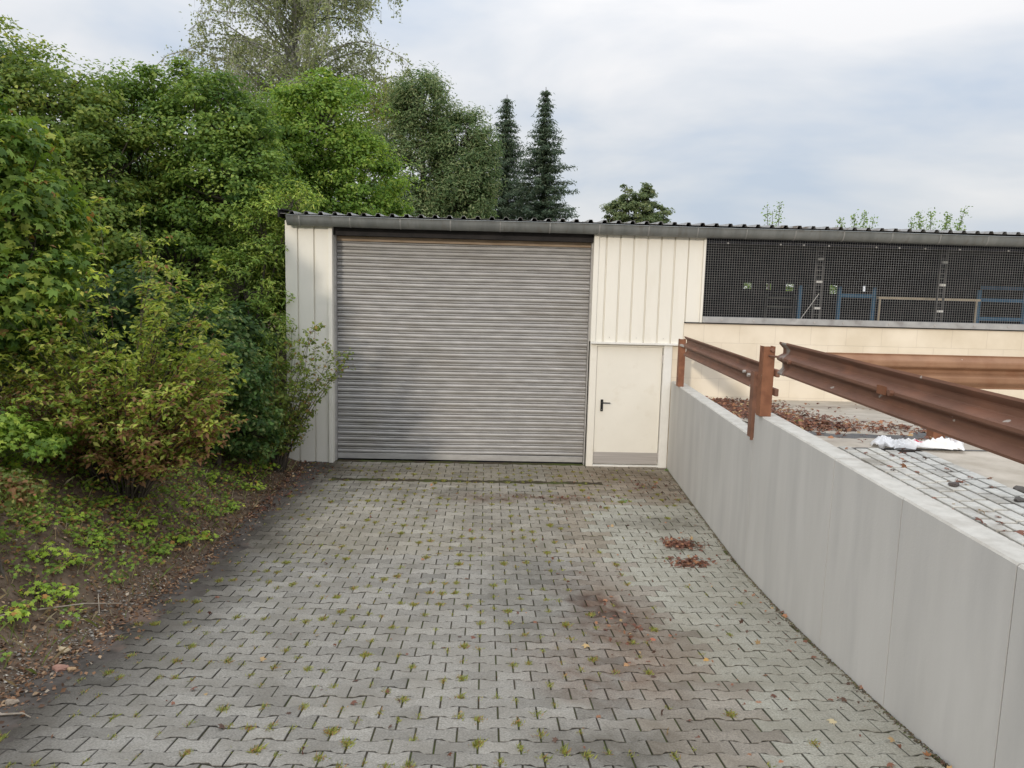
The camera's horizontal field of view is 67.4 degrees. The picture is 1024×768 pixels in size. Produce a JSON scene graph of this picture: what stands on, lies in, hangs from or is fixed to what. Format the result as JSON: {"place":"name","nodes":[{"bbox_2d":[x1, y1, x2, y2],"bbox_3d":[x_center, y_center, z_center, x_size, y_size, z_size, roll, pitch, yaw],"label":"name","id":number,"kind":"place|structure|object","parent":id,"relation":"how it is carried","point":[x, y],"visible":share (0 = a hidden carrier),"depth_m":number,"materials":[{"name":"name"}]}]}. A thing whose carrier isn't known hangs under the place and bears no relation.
{"place":"outdoors","nodes":[
{"label":"outdoors","id":0,"kind":"place"},
{"bbox_2d":[0,306,299,697],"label":"bank","id":1,"kind":"structure","parent":0,"point":[68,580],"depth_m":7.34,"materials":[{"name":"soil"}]},
{"bbox_2d":[1,456,30,469],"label":"weed","id":2,"kind":"object","parent":1,"relation":"on","point":[17,464],"visible":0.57,"depth_m":7.63,"materials":[{"name":"green plant"}]},
{"bbox_2d":[0,601,34,624],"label":"weed","id":3,"kind":"object","parent":1,"relation":"on","point":[17,613],"visible":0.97,"depth_m":5.89,"materials":[{"name":"green plant"}]},
{"bbox_2d":[0,457,49,576],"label":"red tinged bush","id":4,"kind":"object","parent":1,"relation":"on","point":[16,498],"visible":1,"depth_m":6.35,"materials":[{"name":"green plant"}]},
{"bbox_2d":[18,581,65,605],"bbox_3d":[-3.895,1.702,6.297,0.369,0.185,0.328,1,8,-2],"label":"weed","id":5,"kind":"object","parent":1,"relation":"on","point":[45,596],"visible":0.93,"depth_m":6.29,"materials":[{"name":"green plant"}]},
{"bbox_2d":[26,518,58,532],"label":"weed","id":6,"kind":"object","parent":1,"relation":"on","point":[40,528],"visible":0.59,"depth_m":6.95,"materials":[{"name":"green plant"}]},
{"bbox_2d":[0,403,85,462],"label":"side shrub","id":7,"kind":"object","parent":1,"relation":"on","point":[43,437],"visible":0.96,"depth_m":7.30,"materials":[{"name":"green plant"}]},
{"bbox_2d":[25,541,71,563],"bbox_3d":[-4.104,1.476,6.758,0.345,0.154,0.349,6,9,32],"label":"weed","id":8,"kind":"object","parent":1,"relation":"on","point":[55,552],"visible":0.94,"depth_m":6.71,"materials":[{"name":"green plant"}]},
{"bbox_2d":[0,86,108,369],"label":"maple tree","id":9,"kind":"object","parent":1,"relation":"on","point":[30,194],"visible":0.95,"depth_m":8.02,"materials":[{"name":"green plant"}]},
{"bbox_2d":[57,646,70,653],"bbox_3d":[-3.404,2.020,5.832,0.086,0.049,0.068,3,8,13],"label":"rock","id":10,"kind":"object","parent":1,"relation":"on","point":[60,648],"visible":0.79,"depth_m":5.82,"materials":[{"name":"beige stone"}]},
{"bbox_2d":[50,583,78,602],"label":"weed","id":11,"kind":"object","parent":1,"relation":"on","point":[70,595],"visible":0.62,"depth_m":6.49,"materials":[{"name":"green plant"}]},
{"bbox_2d":[58,553,87,568],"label":"weed","id":12,"kind":"object","parent":1,"relation":"on","point":[75,561],"visible":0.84,"depth_m":6.95,"materials":[{"name":"green plant"}]},
{"bbox_2d":[63,510,84,520],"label":"weed","id":13,"kind":"object","parent":1,"relation":"on","point":[71,514],"visible":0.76,"depth_m":7.59,"materials":[{"name":"green plant"}]},
{"bbox_2d":[38,603,121,609],"bbox_3d":[-3.628,1.886,6.510,0.045,0.235,0.741,5,8,26],"label":"twig","id":14,"kind":"object","parent":1,"relation":"on","point":[77,604],"visible":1,"depth_m":6.42,"materials":[{"name":"brown wood"}]},
{"bbox_2d":[0,259,183,404],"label":"undergrowth bush","id":15,"kind":"object","parent":1,"relation":"on","point":[122,318],"visible":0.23,"depth_m":10.25,"materials":[{"name":"green plant"}]},
{"bbox_2d":[80,531,112,545],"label":"weed","id":16,"kind":"object","parent":1,"relation":"on","point":[98,538],"visible":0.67,"depth_m":7.50,"materials":[{"name":"green plant"}]},
{"bbox_2d":[0,15,197,384],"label":"broadleaf tree","id":17,"kind":"object","parent":1,"relation":"on","point":[19,76],"visible":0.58,"depth_m":12.34,"materials":[{"name":"green plant"}]},
{"bbox_2d":[102,495,123,507],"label":"weed","id":18,"kind":"object","parent":1,"relation":"on","point":[112,502],"visible":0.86,"depth_m":8.34,"materials":[{"name":"green plant"}]},
{"bbox_2d":[0,192,256,500],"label":"dogwood shrub","id":19,"kind":"object","parent":1,"relation":"on","point":[148,440],"visible":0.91,"depth_m":8.30,"materials":[{"name":"green plant"}]},
{"bbox_2d":[0,400,276,662],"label":"ground cover","id":20,"kind":"object","parent":1,"relation":"on","point":[88,512],"visible":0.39,"depth_m":7.97,"materials":[{"name":"green plant"}]},
{"bbox_2d":[125,514,156,530],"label":"weed","id":21,"kind":"object","parent":1,"relation":"on","point":[146,522],"visible":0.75,"depth_m":8.33,"materials":[{"name":"green plant"}]},
{"bbox_2d":[48,135,235,307],"bbox_3d":[-10.417,-3.478,18.817,8.608,5.677,4.709,1,8,-2],"label":"broadleaf tree","id":22,"kind":"object","parent":1,"relation":"on","point":[145,193],"visible":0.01,"depth_m":17.91,"materials":[{"name":"green plant"}]},
{"bbox_2d":[134,495,152,501],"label":"weed","id":23,"kind":"object","parent":1,"relation":"on","point":[147,498],"visible":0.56,"depth_m":8.72,"materials":[{"name":"green plant"}]},
{"bbox_2d":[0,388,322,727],"bbox_3d":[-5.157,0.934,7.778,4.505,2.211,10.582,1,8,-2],"label":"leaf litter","id":24,"kind":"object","parent":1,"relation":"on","point":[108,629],"visible":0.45,"depth_m":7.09,"materials":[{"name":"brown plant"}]},
{"bbox_2d":[28,55,320,372],"bbox_3d":[-6.029,-2.773,13.871,5.151,6.074,4.301,1,8,-2],"label":"broadleaf tree","id":25,"kind":"object","parent":1,"relation":"on","point":[236,154],"visible":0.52,"depth_m":13.22,"materials":[{"name":"green plant"}]},
{"bbox_2d":[167,534,193,546],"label":"weed","id":26,"kind":"object","parent":1,"relation":"on","point":[178,538],"visible":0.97,"depth_m":8.59,"materials":[{"name":"green plant"}]},
{"bbox_2d":[179,495,194,507],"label":"weed","id":27,"kind":"object","parent":1,"relation":"on","point":[184,502],"visible":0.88,"depth_m":9.41,"materials":[{"name":"green plant"}]},
{"bbox_2d":[106,300,289,396],"bbox_3d":[-5.109,-0.334,12.149,3.076,2.003,1.938,-1,8,-17],"label":"undergrowth bush","id":28,"kind":"object","parent":1,"relation":"on","point":[253,328],"visible":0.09,"depth_m":12.09,"materials":[{"name":"green plant"}]},
{"bbox_2d":[196,530,219,541],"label":"weed","id":29,"kind":"object","parent":1,"relation":"on","point":[204,536],"visible":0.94,"depth_m":8.95,"materials":[{"name":"green plant"}]},
{"bbox_2d":[201,470,230,484],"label":"weed","id":30,"kind":"object","parent":1,"relation":"on","point":[212,477],"visible":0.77,"depth_m":10.55,"materials":[{"name":"green plant"}]},
{"bbox_2d":[157,299,291,469],"bbox_3d":[-4.336,0.042,11.175,2.103,2.500,1.883,1,8,-2],"label":"dark shrub","id":31,"kind":"object","parent":1,"relation":"on","point":[252,445],"visible":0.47,"depth_m":11.05,"materials":[{"name":"green plant"}]},
{"bbox_2d":[223,499,244,513],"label":"weed","id":32,"kind":"object","parent":1,"relation":"on","point":[232,508],"visible":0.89,"depth_m":10.08,"materials":[{"name":"green plant"}]},
{"bbox_2d":[151,156,330,318],"bbox_3d":[-6.902,-3.562,19.903,6.630,5.437,4.222,1,8,-2],"label":"broadleaf tree","id":33,"kind":"object","parent":1,"relation":"on","point":[184,248],"visible":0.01,"depth_m":18.73,"materials":[{"name":"green plant"}]},
{"bbox_2d":[228,463,255,475],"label":"weed","id":34,"kind":"object","parent":1,"relation":"on","point":[250,470],"visible":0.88,"depth_m":11.29,"materials":[{"name":"green plant"}]},
{"bbox_2d":[244,480,266,490],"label":"weed","id":35,"kind":"object","parent":1,"relation":"on","point":[257,486],"visible":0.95,"depth_m":11.04,"materials":[{"name":"green plant"}]},
{"bbox_2d":[188,175,326,414],"bbox_3d":[-4.428,-1.322,12.904,2.413,4.510,1.908,1,8,-2],"label":"tall shrub","id":36,"kind":"object","parent":1,"relation":"on","point":[270,248],"visible":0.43,"depth_m":12.82,"materials":[{"name":"green plant"}]},
{"bbox_2d":[259,463,280,470],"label":"weed","id":37,"kind":"object","parent":1,"relation":"on","point":[265,467],"visible":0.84,"depth_m":12.12,"materials":[{"name":"green plant"}]},
{"bbox_2d":[236,308,355,472],"bbox_3d":[-3.473,0.103,12.204,1.809,2.626,1.457,4,8,15],"label":"slender shrub","id":38,"kind":"object","parent":1,"relation":"on","point":[294,418],"visible":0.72,"depth_m":12.17,"materials":[{"name":"green plant"}]},
{"bbox_2d":[187,63,425,339],"bbox_3d":[-4.456,-3.029,16.788,5.166,7.414,4.046,1,8,-2],"label":"broadleaf tree","id":39,"kind":"object","parent":1,"relation":"on","point":[352,144],"visible":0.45,"depth_m":15.83,"materials":[{"name":"green plant"}]},
{"bbox_2d":[0,462,328,754],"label":"dirt margin","id":40,"kind":"object","parent":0,"point":[116,647],"visible":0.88,"depth_m":6.89,"materials":[{"name":"brown soil"}]},
{"bbox_2d":[0,712,30,717],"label":"twig","id":41,"kind":"object","parent":40,"relation":"on","point":[5,714],"visible":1,"depth_m":4.76,"materials":[{"name":"beige wood"}]},
{"bbox_2d":[52,664,69,671],"bbox_3d":[-3.259,2.052,5.546,0.108,0.057,0.096,7,9,36],"label":"rock","id":42,"kind":"object","parent":40,"relation":"on","point":[57,667],"visible":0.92,"depth_m":5.52,"materials":[{"name":"pink stone"}]},
{"bbox_2d":[67,667,76,671],"bbox_3d":[-3.168,2.049,5.525,0.058,0.029,0.051,-5,10,-39],"label":"rock","id":43,"kind":"object","parent":40,"relation":"on","point":[71,668],"visible":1,"depth_m":5.51,"materials":[{"name":"beige stone"}]},
{"bbox_2d":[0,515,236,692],"bbox_3d":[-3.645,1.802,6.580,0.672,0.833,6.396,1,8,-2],"label":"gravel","id":44,"kind":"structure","parent":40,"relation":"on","point":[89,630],"depth_m":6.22,"materials":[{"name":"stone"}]},
{"bbox_2d":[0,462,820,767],"bbox_3d":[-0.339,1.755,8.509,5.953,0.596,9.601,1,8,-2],"label":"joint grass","id":45,"kind":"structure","parent":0,"point":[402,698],"depth_m":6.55,"materials":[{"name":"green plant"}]},
{"bbox_2d":[0,459,946,767],"bbox_3d":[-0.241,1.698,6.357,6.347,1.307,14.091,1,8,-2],"label":"paving","id":46,"kind":"structure","parent":0,"point":[770,663],"depth_m":6.03,"materials":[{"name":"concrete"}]},
{"bbox_2d":[5,699,19,705],"bbox_3d":[-3.220,2.043,4.939,0.074,0.042,0.070,7,9,35],"label":"rock","id":47,"kind":"object","parent":46,"relation":"on","point":[9,702],"visible":1,"depth_m":4.92,"materials":[{"name":"beige stone"}]},
{"bbox_2d":[348,479,601,484],"bbox_3d":[-0.651,1.589,12.185,4.450,0.060,0.140,1,8,-2],"label":"channel drain","id":48,"kind":"object","parent":46,"relation":"in","point":[471,481],"visible":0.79,"depth_m":12.23,"materials":[{"name":"metal"}]},
{"bbox_2d":[51,460,951,767],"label":"fallen leaves","id":49,"kind":"object","parent":46,"relation":"on","point":[353,702],"depth_m":7.05,"materials":[{"name":"brown plant"}]},
{"bbox_2d":[657,535,714,569],"bbox_3d":[2.065,1.997,9.079,0.736,0.106,1.145,1,8,-2],"label":"leaf heap","id":50,"kind":"object","parent":46,"relation":"on","point":[680,543],"visible":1,"depth_m":9.28,"materials":[{"name":"brown plant"}]},
{"bbox_2d":[665,469,949,767],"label":"wall foot grit","id":51,"kind":"structure","parent":46,"relation":"on","point":[897,723],"depth_m":6.20,"materials":[{"name":"stone"}]},
{"bbox_2d":[0,0,1023,293],"label":"sky","id":52,"kind":"structure","parent":0,"point":[892,111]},
{"bbox_2d":[723,399,1023,488],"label":"terrace slab","id":53,"kind":"structure","parent":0,"point":[1003,470],"depth_m":7.34,"materials":[{"name":"concrete"}]},
{"bbox_2d":[706,396,1023,534],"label":"leaf pile","id":54,"kind":"object","parent":53,"relation":"on","point":[736,407],"visible":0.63,"depth_m":8.87,"materials":[{"name":"brown plant"}]},
{"bbox_2d":[855,449,922,452],"bbox_3d":[3.112,1.213,2.107,0.879,0.001,9.724,2,8,1],"label":"terrace bed","id":55,"kind":"object","parent":53,"relation":"on","point":[902,451],"visible":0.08,"depth_m":6.87,"materials":[{"name":"soil"}]},
{"bbox_2d":[839,446,1023,546],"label":"terrace paving","id":56,"kind":"structure","parent":55,"relation":"on","point":[973,496],"depth_m":5.53,"materials":[{"name":"grey concrete"}]},
{"bbox_2d":[948,482,959,486],"bbox_3d":[3.195,0.726,5.551,0.069,0.039,0.061,-4,9,-36],"label":"rock","id":57,"kind":"object","parent":56,"relation":"on","point":[954,484],"visible":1,"depth_m":5.53,"materials":[{"name":"grey stone"}]},
{"bbox_2d":[808,431,984,450],"bbox_3d":[4.668,0.569,7.619,3.658,0.082,1.335,1,8,-2],"label":"asphalt strip","id":58,"kind":"object","parent":53,"relation":"on","point":[919,435],"visible":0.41,"depth_m":7.70,"materials":[{"name":"grey asphalt"}]},
{"bbox_2d":[870,435,964,450],"bbox_3d":[3.706,0.519,6.952,0.835,0.137,0.318,3,8,8],"label":"plastic bag","id":59,"kind":"object","parent":53,"relation":"on","point":[883,441],"visible":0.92,"depth_m":6.90,"materials":[{"name":"white plastic"}]},
{"bbox_2d":[826,352,1023,438],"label":"guard rail","id":60,"kind":"object","parent":53,"relation":"on","point":[994,372],"visible":0.43,"depth_m":7.41,"materials":[{"name":"brown metal"}]},
{"bbox_2d":[1013,485,1023,492],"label":"rock","id":61,"kind":"object","parent":53,"relation":"on","point":[1019,488],"visible":0.67,"depth_m":5.49,"materials":[{"name":"grey stone"}]},
{"bbox_2d":[1014,496,1023,501],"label":"rock","id":62,"kind":"object","parent":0,"point":[1018,499],"visible":0.99,"depth_m":5.17,"materials":[{"name":"grey stone"}]},
{"label":"ground","id":63,"kind":"structure","parent":0,"visible":0},
{"bbox_2d":[152,0,434,195],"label":"birch tree","id":64,"kind":"object","parent":63,"relation":"on","point":[288,62],"visible":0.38,"depth_m":32.22,"materials":[{"name":"green plant"}]},
{"bbox_2d":[365,60,507,218],"bbox_3d":[-3.065,-6.146,29.181,5.810,11.735,3.783,1,8,-2],"label":"willow tree","id":65,"kind":"object","parent":63,"relation":"on","point":[441,196],"visible":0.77,"depth_m":28.25,"materials":[{"name":"green plant"}]},
{"bbox_2d":[448,174,498,217],"bbox_3d":[-1.786,-4.456,30.740,2.594,8.044,2.649,1,8,-2],"label":"broadleaf tree","id":66,"kind":"object","parent":63,"relation":"on","point":[467,208],"visible":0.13,"depth_m":29.57,"materials":[{"name":"green plant"}]},
{"bbox_2d":[487,98,540,219],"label":"spruce","id":67,"kind":"object","parent":63,"relation":"on","point":[508,165],"visible":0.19,"depth_m":43.28,"materials":[{"name":"green plant"}]},
{"bbox_2d":[496,90,579,220],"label":"spruce","id":68,"kind":"object","parent":63,"relation":"on","point":[546,206],"visible":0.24,"depth_m":40.53,"materials":[{"name":"green plant"}]},
{"bbox_2d":[600,182,674,223],"bbox_3d":[5.506,-4.937,34.843,3.334,8.286,2.767,5,8,23],"label":"maple tree","id":69,"kind":"object","parent":63,"relation":"on","point":[622,205],"visible":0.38,"depth_m":34.03,"materials":[{"name":"green plant"}]},
{"bbox_2d":[278,208,1023,467],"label":"garage building","id":70,"kind":"structure","parent":63,"relation":"on","point":[505,339],"depth_m":13.29,"materials":[{"name":"paint"}]},
{"bbox_2d":[593,346,662,464],"bbox_3d":[2.020,0.389,13.347,1.153,2.060,0.130,1,8,-2],"label":"door","id":71,"kind":"structure","parent":70,"relation":"in","point":[628,379],"depth_m":13.37,"materials":[{"name":"paint"}]},
{"bbox_2d":[763,294,796,318],"bbox_3d":[6.153,-0.550,17.885,0.710,3.060,0.200,1,8,-2],"label":"shelf frame","id":72,"kind":"object","parent":70,"relation":"on","point":[794,298],"visible":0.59,"depth_m":17.71,"materials":[{"name":"grey metal"}]},
{"bbox_2d":[796,285,802,317],"bbox_3d":[5.807,-0.382,15.777,0.060,3.260,0.060,1,8,-2],"label":"storage rack","id":73,"kind":"object","parent":70,"relation":"on","point":[799,303],"visible":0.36,"depth_m":15.59,"materials":[{"name":"blue metal"}]},
{"bbox_2d":[684,238,1023,330],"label":"wire screen","id":74,"kind":"object","parent":70,"relation":"attached to","point":[839,322],"visible":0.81,"depth_m":13.15,"materials":[{"name":"metal"}]},
{"bbox_2d":[835,286,876,320],"bbox_3d":[6.971,-0.357,15.817,0.770,3.260,0.060,1,8,-2],"label":"storage rack","id":75,"kind":"object","parent":70,"relation":"on","point":[857,296],"visible":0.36,"depth_m":15.62,"materials":[{"name":"blue metal"}]},
{"bbox_2d":[877,296,980,322],"bbox_3d":[8.416,-0.230,15.789,2.100,3.070,0.100,1,8,-2],"label":"timber rail","id":76,"kind":"object","parent":70,"relation":"on","point":[910,298],"visible":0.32,"depth_m":15.55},
{"bbox_2d":[976,286,1023,323],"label":"storage rack","id":77,"kind":"object","parent":70,"relation":"on","point":[979,292],"visible":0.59,"depth_m":15.72,"materials":[{"name":"blue metal"}]},
{"bbox_2d":[761,201,783,289],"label":"young tree","id":78,"kind":"object","parent":63,"relation":"on","point":[778,222],"visible":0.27,"depth_m":29.68,"materials":[{"name":"green plant"}]},
{"bbox_2d":[739,283,836,293],"bbox_3d":[13.792,-3.358,38.284,15.483,4.906,3.118,1,8,-2],"label":"hedge row","id":79,"kind":"object","parent":63,"relation":"on","point":[790,287],"depth_m":38.01,"materials":[{"name":"green plant"}]},
{"bbox_2d":[667,381,1023,767],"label":"retaining wall","id":80,"kind":"structure","parent":63,"relation":"on","point":[902,603],"depth_m":5.37,"materials":[{"name":"concrete"}]},
{"bbox_2d":[676,336,758,439],"bbox_3d":[2.682,-0.094,10.440,0.133,0.861,4.311,2,8,1],"label":"guard rail","id":81,"kind":"object","parent":80,"relation":"on","point":[740,368],"visible":0.86,"depth_m":9.76,"materials":[{"name":"brown metal"}]},
{"bbox_2d":[756,342,1023,464],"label":"guard rail","id":82,"kind":"object","parent":80,"relation":"on","point":[991,422],"visible":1,"depth_m":5.01,"materials":[{"name":"brown metal"}]},
{"bbox_2d":[833,209,877,293],"bbox_3d":[13.337,-3.397,30.128,2.009,6.762,1.626,8,10,41],"label":"young tree","id":83,"kind":"object","parent":63,"relation":"on","point":[854,219],"visible":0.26,"depth_m":29.68,"materials":[{"name":"green plant"}]},
{"bbox_2d":[908,206,972,230],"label":"young tree","id":84,"kind":"object","parent":63,"relation":"on","point":[919,224],"visible":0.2,"depth_m":30.03,"materials":[{"name":"green plant"}]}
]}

